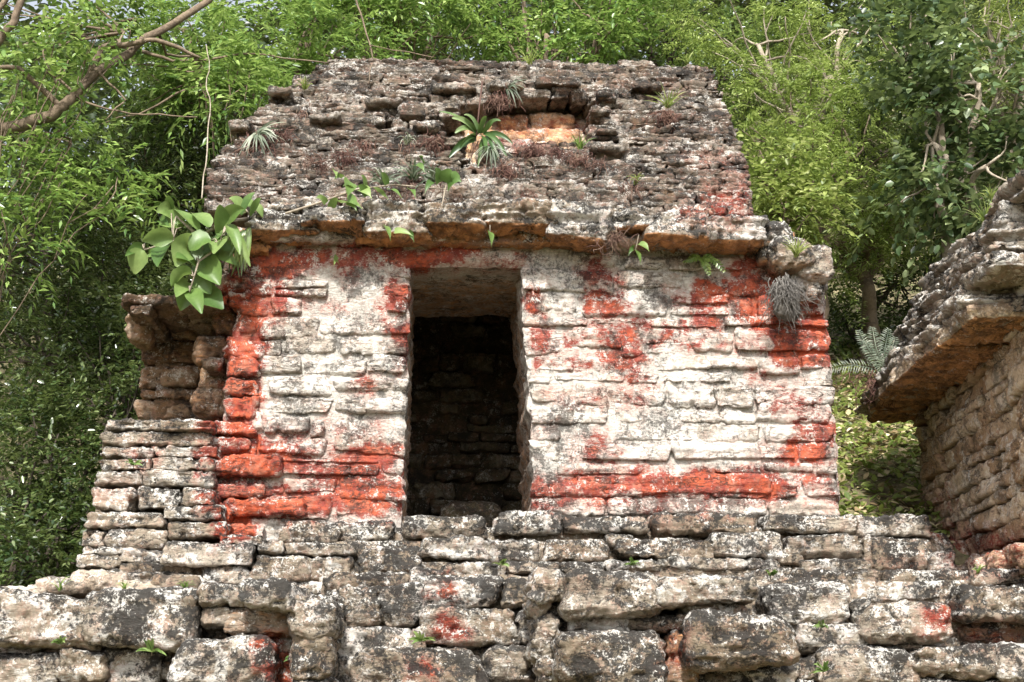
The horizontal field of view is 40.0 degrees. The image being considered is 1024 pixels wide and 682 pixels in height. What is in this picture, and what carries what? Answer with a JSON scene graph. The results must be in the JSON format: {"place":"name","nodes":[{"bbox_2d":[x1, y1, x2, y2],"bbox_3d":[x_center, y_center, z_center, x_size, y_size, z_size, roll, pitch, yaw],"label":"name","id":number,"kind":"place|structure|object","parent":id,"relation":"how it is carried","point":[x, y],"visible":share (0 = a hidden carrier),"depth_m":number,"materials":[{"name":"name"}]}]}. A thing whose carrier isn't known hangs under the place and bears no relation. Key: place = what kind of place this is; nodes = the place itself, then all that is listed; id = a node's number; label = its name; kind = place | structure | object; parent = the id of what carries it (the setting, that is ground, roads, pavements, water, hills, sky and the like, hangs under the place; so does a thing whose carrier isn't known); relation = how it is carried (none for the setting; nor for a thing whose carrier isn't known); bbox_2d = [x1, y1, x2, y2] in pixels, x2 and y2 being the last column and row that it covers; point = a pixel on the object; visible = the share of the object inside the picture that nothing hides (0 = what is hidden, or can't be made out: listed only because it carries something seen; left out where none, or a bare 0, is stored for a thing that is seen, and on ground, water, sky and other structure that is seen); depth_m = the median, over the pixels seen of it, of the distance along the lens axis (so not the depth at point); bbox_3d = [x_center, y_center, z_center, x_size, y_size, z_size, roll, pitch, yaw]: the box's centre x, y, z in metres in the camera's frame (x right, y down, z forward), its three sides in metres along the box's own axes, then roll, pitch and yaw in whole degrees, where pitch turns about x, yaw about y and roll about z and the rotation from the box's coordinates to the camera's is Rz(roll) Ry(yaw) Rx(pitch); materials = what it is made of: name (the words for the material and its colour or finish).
{"place":"outdoors","nodes":[
{"label":"outdoors","id":0,"kind":"place"},
{"bbox_2d":[0,82,1008,566],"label":"ground","id":1,"kind":"structure","parent":0,"point":[960,558],"depth_m":13.84,"materials":[{"name":"green plant"}]},
{"bbox_2d":[0,489,80,580],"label":"undergrowth","id":2,"kind":"object","parent":1,"relation":"on","point":[1,579],"depth_m":16.89,"materials":[{"name":"green plant"}]},
{"bbox_2d":[0,336,123,586],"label":"broadleaf tree","id":3,"kind":"object","parent":1,"relation":"on","point":[30,536],"visible":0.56,"depth_m":12.27,"materials":[{"name":"green plant"}]},
{"bbox_2d":[0,0,142,225],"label":"sapling","id":4,"kind":"object","parent":1,"relation":"on","point":[53,72],"visible":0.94,"depth_m":13.22,"materials":[{"name":"green plant"}]},
{"bbox_2d":[0,254,192,576],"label":"broadleaf tree","id":5,"kind":"object","parent":1,"relation":"on","point":[132,390],"visible":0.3,"depth_m":13.49,"materials":[{"name":"green plant"}]},
{"bbox_2d":[0,105,205,335],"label":"sapling","id":6,"kind":"object","parent":1,"relation":"on","point":[49,194],"visible":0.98,"depth_m":12.94,"materials":[{"name":"green plant"}]},
{"bbox_2d":[0,129,223,573],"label":"broadleaf tree","id":7,"kind":"object","parent":1,"relation":"on","point":[107,256],"visible":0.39,"depth_m":14.58,"materials":[{"name":"green plant"}]},
{"bbox_2d":[40,48,252,297],"bbox_3d":[-3.632,-0.150,15.687,3.701,7.162,2.893,1,-14,-3],"label":"broadleaf tree","id":8,"kind":"object","parent":1,"relation":"on","point":[194,160],"visible":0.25,"depth_m":15.67,"materials":[{"name":"green plant"}]},
{"bbox_2d":[0,0,326,244],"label":"leafy tree","id":9,"kind":"object","parent":1,"relation":"on","point":[56,111],"visible":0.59,"depth_m":14.49,"materials":[{"name":"green plant"}]},
{"bbox_2d":[201,45,210,198],"bbox_3d":[-2.587,-1.913,11.935,0.058,2.083,1.642,4,-15,-14],"label":"liana","id":10,"kind":"object","parent":9,"relation":"attached to","point":[207,127],"visible":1,"depth_m":11.76,"materials":[{"name":"brown plant"}]},
{"bbox_2d":[0,569,344,681],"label":"terrace wall","id":11,"kind":"structure","parent":1,"relation":"on","point":[249,629],"depth_m":8.34,"materials":[{"name":"stone"}]},
{"bbox_2d":[51,636,66,648],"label":"weed","id":12,"kind":"object","parent":11,"relation":"attached to","point":[60,641],"visible":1,"depth_m":8.27,"materials":[{"name":"green plant"}]},
{"bbox_2d":[48,576,70,590],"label":"grass tuft","id":13,"kind":"object","parent":11,"relation":"on","point":[60,588],"visible":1,"depth_m":8.59,"materials":[{"name":"green plant"}]},
{"bbox_2d":[116,579,128,588],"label":"grass tuft","id":14,"kind":"object","parent":11,"relation":"on","point":[124,585],"visible":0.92,"depth_m":8.59,"materials":[{"name":"green plant"}]},
{"bbox_2d":[136,638,166,655],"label":"weed","id":15,"kind":"object","parent":11,"relation":"attached to","point":[149,644],"visible":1,"depth_m":8.23,"materials":[{"name":"green plant"}]},
{"bbox_2d":[176,580,193,587],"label":"grass tuft","id":16,"kind":"object","parent":11,"relation":"on","point":[185,585],"visible":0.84,"depth_m":8.56,"materials":[{"name":"green plant"}]},
{"bbox_2d":[76,418,354,594],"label":"stone wall","id":17,"kind":"structure","parent":1,"relation":"on","point":[160,510],"depth_m":9.91,"materials":[{"name":"stone"}]},
{"bbox_2d":[124,459,142,468],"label":"weed","id":18,"kind":"object","parent":17,"relation":"attached to","point":[131,462],"visible":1,"depth_m":9.89,"materials":[{"name":"green plant"}]},
{"bbox_2d":[153,0,304,238],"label":"sapling","id":19,"kind":"object","parent":1,"relation":"on","point":[242,79],"visible":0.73,"depth_m":13.86,"materials":[{"name":"green plant"}]},
{"bbox_2d":[355,0,433,83],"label":"dangling twig","id":20,"kind":"object","parent":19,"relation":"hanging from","point":[359,10],"visible":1,"depth_m":13.03,"materials":[{"name":"brown wood"}]},
{"bbox_2d":[53,0,422,173],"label":"leafy tree","id":21,"kind":"object","parent":1,"relation":"on","point":[215,10],"visible":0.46,"depth_m":15.72,"materials":[{"name":"green plant"}]},
{"bbox_2d":[252,0,534,75],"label":"leafy tree","id":22,"kind":"object","parent":1,"relation":"on","point":[399,8],"visible":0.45,"depth_m":17.34,"materials":[{"name":"green plant"}]},
{"bbox_2d":[321,571,535,681],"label":"stairway","id":23,"kind":"object","parent":1,"relation":"on","point":[475,626],"visible":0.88,"depth_m":9.02,"materials":[{"name":"stone"}]},
{"bbox_2d":[409,631,435,644],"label":"weed","id":24,"kind":"object","parent":23,"relation":"attached to","point":[419,637],"visible":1,"depth_m":8.81,"materials":[{"name":"green plant"}]},
{"bbox_2d":[121,57,839,543],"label":"stone temple","id":25,"kind":"structure","parent":1,"relation":"on","point":[539,355],"depth_m":10.81,"materials":[{"name":"stone"}]},
{"bbox_2d":[125,192,262,313],"bbox_3d":[-2.330,-0.624,10.373,0.945,0.981,0.452,1,-14,-3],"label":"leaved shrub","id":26,"kind":"object","parent":25,"relation":"attached to","point":[206,254],"visible":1,"depth_m":10.33,"materials":[{"name":"green plant"}]},
{"bbox_2d":[229,120,283,163],"bbox_3d":[-2.077,-1.537,11.584,0.491,0.581,0.498,-11,-18,38],"label":"spiky air plant","id":27,"kind":"object","parent":25,"relation":"on","point":[255,139],"visible":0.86,"depth_m":11.56,"materials":[{"name":"plant"}]},
{"bbox_2d":[264,125,301,146],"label":"root tuft","id":28,"kind":"object","parent":25,"relation":"on","point":[284,136],"visible":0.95,"depth_m":11.67,"materials":[{"name":"brown plant"}]},
{"bbox_2d":[291,100,313,123],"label":"root tuft","id":29,"kind":"object","parent":25,"relation":"on","point":[303,115],"visible":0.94,"depth_m":11.97,"materials":[{"name":"brown plant"}]},
{"bbox_2d":[296,75,312,90],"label":"grass tuft","id":30,"kind":"object","parent":25,"relation":"on","point":[305,86],"visible":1,"depth_m":12.28,"materials":[{"name":"green plant"}]},
{"bbox_2d":[301,153,335,177],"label":"root tuft","id":31,"kind":"object","parent":25,"relation":"on","point":[321,168],"visible":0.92,"depth_m":11.31,"materials":[{"name":"brown plant"}]},
{"bbox_2d":[311,191,346,205],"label":"root tuft","id":32,"kind":"object","parent":25,"relation":"on","point":[339,203],"visible":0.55,"depth_m":10.70,"materials":[{"name":"brown plant"}]},
{"bbox_2d":[330,254,339,264],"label":"creeper","id":33,"kind":"object","parent":25,"relation":"attached to","point":[335,258],"visible":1,"depth_m":10.71,"materials":[{"name":"green plant"}]},
{"bbox_2d":[331,147,361,170],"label":"root tuft","id":34,"kind":"object","parent":25,"relation":"on","point":[343,159],"visible":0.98,"depth_m":11.40,"materials":[{"name":"brown plant"}]},
{"bbox_2d":[341,138,385,154],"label":"root tuft","id":35,"kind":"object","parent":25,"relation":"on","point":[360,144],"visible":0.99,"depth_m":11.57,"materials":[{"name":"brown plant"}]},
{"bbox_2d":[285,155,460,214],"bbox_3d":[-1.044,-1.177,10.609,1.316,0.483,0.193,2,-14,-6],"label":"heart leaved vine","id":36,"kind":"object","parent":25,"relation":"on","point":[450,177],"visible":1,"depth_m":10.60,"materials":[{"name":"green plant"}]},
{"bbox_2d":[362,167,399,196],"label":"spiky air plant","id":37,"kind":"object","parent":25,"relation":"on","point":[379,180],"visible":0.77,"depth_m":10.73,"materials":[{"name":"green plant"}]},
{"bbox_2d":[381,186,413,201],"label":"root tuft","id":38,"kind":"object","parent":25,"relation":"on","point":[394,197],"visible":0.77,"depth_m":10.73,"materials":[{"name":"brown plant"}]},
{"bbox_2d":[383,221,413,240],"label":"creeper","id":39,"kind":"object","parent":25,"relation":"attached to","point":[400,230],"visible":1,"depth_m":10.47,"materials":[{"name":"green plant"}]},
{"bbox_2d":[398,132,422,157],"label":"spiky air plant","id":40,"kind":"object","parent":25,"relation":"on","point":[407,140],"visible":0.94,"depth_m":11.59,"materials":[{"name":"green plant"}]},
{"bbox_2d":[390,158,434,195],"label":"spiky air plant","id":41,"kind":"object","parent":25,"relation":"on","point":[413,174],"visible":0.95,"depth_m":10.76,"materials":[{"name":"green plant"}]},
{"bbox_2d":[411,124,450,156],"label":"root tuft","id":42,"kind":"object","parent":25,"relation":"on","point":[437,139],"visible":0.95,"depth_m":11.67,"materials":[{"name":"brown plant"}]},
{"bbox_2d":[415,161,454,197],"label":"spiky air plant","id":43,"kind":"object","parent":25,"relation":"on","point":[430,173],"visible":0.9,"depth_m":10.76,"materials":[{"name":"green plant"}]},
{"bbox_2d":[434,191,464,202],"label":"root tuft","id":44,"kind":"object","parent":25,"relation":"on","point":[453,201],"visible":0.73,"depth_m":10.76,"materials":[{"name":"brown plant"}]},
{"bbox_2d":[439,501,501,527],"bbox_3d":[-0.363,1.555,12.288,0.551,0.325,0.420,1,-14,-3],"label":"boulder","id":45,"kind":"object","parent":25,"relation":"in","point":[488,511],"visible":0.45,"depth_m":12.13,"materials":[{"name":"stone"}]},
{"bbox_2d":[439,81,512,165],"bbox_3d":[-0.303,-1.823,11.739,0.610,0.905,0.342,1,-14,-3],"label":"strap leaved plant","id":46,"kind":"object","parent":25,"relation":"on","point":[476,128],"visible":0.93,"depth_m":11.60,"materials":[{"name":"green plant"}]},
{"bbox_2d":[469,143,510,167],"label":"spiky air plant","id":47,"kind":"object","parent":25,"relation":"on","point":[491,157],"visible":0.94,"depth_m":11.51,"materials":[{"name":"green plant"}]},
{"bbox_2d":[488,230,493,246],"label":"creeper","id":48,"kind":"object","parent":25,"relation":"attached to","point":[491,235],"visible":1,"depth_m":10.48,"materials":[{"name":"green plant"}]},
{"bbox_2d":[483,92,515,115],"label":"root tuft","id":49,"kind":"object","parent":25,"relation":"on","point":[494,99],"visible":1,"depth_m":12.32,"materials":[{"name":"brown plant"}]},
{"bbox_2d":[485,150,528,185],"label":"root tuft","id":50,"kind":"object","parent":25,"relation":"on","point":[509,173],"visible":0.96,"depth_m":11.34,"materials":[{"name":"brown plant"}]},
{"bbox_2d":[494,76,526,118],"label":"spiky air plant","id":51,"kind":"object","parent":25,"relation":"on","point":[508,93],"visible":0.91,"depth_m":12.46,"materials":[{"name":"green plant"}]},
{"bbox_2d":[519,47,546,64],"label":"grass tuft","id":52,"kind":"object","parent":25,"relation":"on","point":[529,60],"visible":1,"depth_m":12.88,"materials":[{"name":"green plant"}]},
{"bbox_2d":[513,187,552,198],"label":"root tuft","id":53,"kind":"object","parent":25,"relation":"on","point":[535,195],"visible":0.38,"depth_m":10.78,"materials":[{"name":"brown plant"}]},
{"bbox_2d":[512,139,564,168],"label":"root tuft","id":54,"kind":"object","parent":25,"relation":"on","point":[535,148],"visible":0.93,"depth_m":11.62,"materials":[{"name":"brown plant"}]},
{"bbox_2d":[537,139,576,164],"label":"root tuft","id":55,"kind":"object","parent":25,"relation":"on","point":[555,151],"visible":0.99,"depth_m":11.60,"materials":[{"name":"brown plant"}]},
{"bbox_2d":[558,146,601,171],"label":"root tuft","id":56,"kind":"object","parent":25,"relation":"on","point":[578,160],"visible":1,"depth_m":11.53,"materials":[{"name":"brown plant"}]},
{"bbox_2d":[569,132,592,149],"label":"grass tuft","id":57,"kind":"object","parent":25,"relation":"on","point":[579,145],"visible":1,"depth_m":11.60,"materials":[{"name":"green plant"}]},
{"bbox_2d":[580,153,615,177],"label":"root tuft","id":58,"kind":"object","parent":25,"relation":"on","point":[601,161],"visible":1,"depth_m":11.48,"materials":[{"name":"brown plant"}]},
{"bbox_2d":[586,225,636,258],"bbox_3d":[0.741,-0.745,10.621,0.373,0.287,0.272,3,-15,-12],"label":"tuft","id":59,"kind":"object","parent":25,"relation":"hanging from","point":[612,240],"visible":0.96,"depth_m":10.60,"materials":[{"name":"brown plant"}]},
{"bbox_2d":[614,171,650,205],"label":"root tuft","id":60,"kind":"object","parent":25,"relation":"on","point":[631,190],"visible":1,"depth_m":10.84,"materials":[{"name":"brown plant"}]},
{"bbox_2d":[627,172,643,184],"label":"grass tuft","id":61,"kind":"object","parent":25,"relation":"on","point":[636,178],"visible":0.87,"depth_m":10.97,"materials":[{"name":"green plant"}]},
{"bbox_2d":[628,235,648,263],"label":"creeper","id":62,"kind":"object","parent":25,"relation":"attached to","point":[644,244],"visible":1,"depth_m":10.52,"materials":[{"name":"green plant"}]},
{"bbox_2d":[641,103,680,131],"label":"root tuft","id":63,"kind":"object","parent":25,"relation":"on","point":[666,117],"visible":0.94,"depth_m":12.20,"materials":[{"name":"brown plant"}]},
{"bbox_2d":[643,84,684,108],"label":"grass tuft","id":64,"kind":"object","parent":25,"relation":"on","point":[666,100],"visible":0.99,"depth_m":12.27,"materials":[{"name":"green plant"}]},
{"bbox_2d":[677,51,696,64],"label":"grass tuft","id":65,"kind":"object","parent":25,"relation":"on","point":[687,61],"visible":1,"depth_m":13.02,"materials":[{"name":"green plant"}]},
{"bbox_2d":[683,253,725,275],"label":"fern","id":66,"kind":"object","parent":25,"relation":"attached to","point":[706,259],"visible":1,"depth_m":10.81,"materials":[{"name":"green plant"}]},
{"bbox_2d":[756,272,823,334],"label":"hanging roots","id":67,"kind":"object","parent":25,"relation":"hanging from","point":[785,291],"visible":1,"depth_m":10.64,"materials":[{"name":"grey plant"}]},
{"bbox_2d":[781,234,814,257],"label":"grass tuft","id":68,"kind":"object","parent":25,"relation":"on","point":[797,249],"visible":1,"depth_m":10.56,"materials":[{"name":"green plant"}]},
{"bbox_2d":[0,0,1023,466],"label":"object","id":69,"kind":"object","parent":1,"relation":"on","point":[266,40],"visible":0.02,"depth_m":23.65,"materials":[{"name":"green plant"}]},
{"bbox_2d":[436,0,692,65],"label":"leafy tree","id":70,"kind":"object","parent":1,"relation":"on","point":[602,48],"visible":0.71,"depth_m":16.85,"materials":[{"name":"green plant"}]},
{"bbox_2d":[278,510,956,594],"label":"stone platform","id":71,"kind":"structure","parent":1,"relation":"on","point":[657,544],"depth_m":9.86,"materials":[{"name":"stone"}]},
{"bbox_2d":[492,559,509,569],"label":"weed","id":72,"kind":"object","parent":71,"relation":"on","point":[501,563],"visible":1,"depth_m":9.51,"materials":[{"name":"green plant"}]},
{"bbox_2d":[539,0,796,150],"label":"leafy tree","id":73,"kind":"object","parent":1,"relation":"on","point":[727,11],"visible":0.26,"depth_m":17.54,"materials":[{"name":"green plant"}]},
{"bbox_2d":[522,566,1023,681],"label":"terrace wall","id":74,"kind":"structure","parent":1,"relation":"on","point":[586,624],"depth_m":8.48,"materials":[{"name":"stone"}]},
{"bbox_2d":[623,557,639,568],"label":"weed","id":75,"kind":"object","parent":74,"relation":"on","point":[632,562],"visible":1,"depth_m":8.95,"materials":[{"name":"green plant"}]},
{"bbox_2d":[765,569,778,579],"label":"weed","id":76,"kind":"object","parent":74,"relation":"on","point":[773,573],"visible":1,"depth_m":8.88,"materials":[{"name":"green plant"}]},
{"bbox_2d":[810,661,828,675],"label":"weed","id":77,"kind":"object","parent":74,"relation":"attached to","point":[824,668],"visible":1,"depth_m":8.35,"materials":[{"name":"green plant"}]},
{"bbox_2d":[813,620,827,631],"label":"weed","id":78,"kind":"object","parent":74,"relation":"on","point":[821,625],"visible":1,"depth_m":8.52,"materials":[{"name":"green plant"}]},
{"bbox_2d":[973,564,984,573],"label":"grass tuft","id":79,"kind":"object","parent":74,"relation":"on","point":[978,569],"visible":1,"depth_m":8.95,"materials":[{"name":"green plant"}]},
{"bbox_2d":[647,0,922,220],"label":"feathery tree","id":80,"kind":"object","parent":1,"relation":"on","point":[802,24],"visible":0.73,"depth_m":16.20,"materials":[{"name":"green plant"}]},
{"bbox_2d":[734,113,860,298],"bbox_3d":[2.676,-0.606,13.538,1.515,3.677,1.538,-6,-15,21],"label":"leafy tree","id":81,"kind":"object","parent":1,"relation":"on","point":[770,185],"visible":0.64,"depth_m":13.57,"materials":[{"name":"green plant"}]},
{"bbox_2d":[719,49,934,319],"bbox_3d":[3.201,-1.225,14.666,3.210,3.726,2.457,11,-18,-36],"label":"feathery tree","id":82,"kind":"object","parent":1,"relation":"on","point":[849,155],"visible":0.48,"depth_m":14.79,"materials":[{"name":"green plant"}]},
{"bbox_2d":[826,207,941,360],"bbox_3d":[4.245,-0.417,16.559,2.735,2.485,2.242,1,-14,-3],"label":"broadleaf tree","id":83,"kind":"object","parent":1,"relation":"on","point":[843,322],"visible":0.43,"depth_m":16.28,"materials":[{"name":"green plant"}]},
{"bbox_2d":[809,129,964,373],"bbox_3d":[4.029,-0.943,15.723,2.749,2.698,2.165,1,-14,-3],"label":"feathery tree","id":84,"kind":"object","parent":1,"relation":"on","point":[863,273],"visible":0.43,"depth_m":15.70,"materials":[{"name":"green plant"}]},
{"bbox_2d":[828,329,955,543],"bbox_3d":[4.169,0.796,13.862,5.491,3.344,5.414,1,-14,-3],"label":"ground cover","id":85,"kind":"object","parent":1,"relation":"on","point":[876,466],"visible":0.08,"depth_m":12.79,"materials":[{"name":"green plant"}]},
{"bbox_2d":[762,0,1023,291],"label":"broadleaf tree","id":86,"kind":"object","parent":1,"relation":"on","point":[970,20],"visible":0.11,"depth_m":16.81,"materials":[{"name":"green plant"}]},
{"bbox_2d":[819,0,1023,297],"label":"round leaved tree","id":87,"kind":"object","parent":1,"relation":"on","point":[927,84],"visible":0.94,"depth_m":13.91,"materials":[{"name":"green plant"}]},
{"bbox_2d":[854,170,1023,574],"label":"stone building","id":88,"kind":"structure","parent":1,"relation":"on","point":[950,374],"depth_m":9.99,"materials":[{"name":"stone"}]},
{"bbox_2d":[832,327,899,373],"bbox_3d":[2.924,0.074,11.697,0.600,0.434,0.157,1,-14,-3],"label":"fern","id":89,"kind":"object","parent":88,"relation":"on","point":[863,347],"visible":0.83,"depth_m":11.67,"materials":[{"name":"green plant"}]},
{"bbox_2d":[836,362,903,415],"bbox_3d":[2.975,0.377,11.593,0.681,0.519,0.455,1,-14,-3],"label":"root tuft","id":90,"kind":"object","parent":88,"relation":"hanging from","point":[871,384],"visible":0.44,"depth_m":11.61,"materials":[{"name":"plant"}]},
{"bbox_2d":[962,198,991,222],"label":"grass tuft","id":91,"kind":"object","parent":88,"relation":"on","point":[981,216],"visible":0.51,"depth_m":10.94,"materials":[{"name":"green plant"}]},
{"bbox_2d":[979,183,998,199],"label":"grass tuft","id":92,"kind":"object","parent":88,"relation":"on","point":[990,195],"visible":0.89,"depth_m":11.21,"materials":[{"name":"green plant"}]},
{"bbox_2d":[936,0,1023,170],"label":"leafy tree","id":93,"kind":"object","parent":1,"relation":"on","point":[998,31],"visible":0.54,"depth_m":14.70,"materials":[{"name":"green plant"}]},
{"bbox_2d":[0,0,1011,266],"label":"sky","id":94,"kind":"structure","parent":0,"point":[33,3],"materials":[{"name":"white"}]}
]}

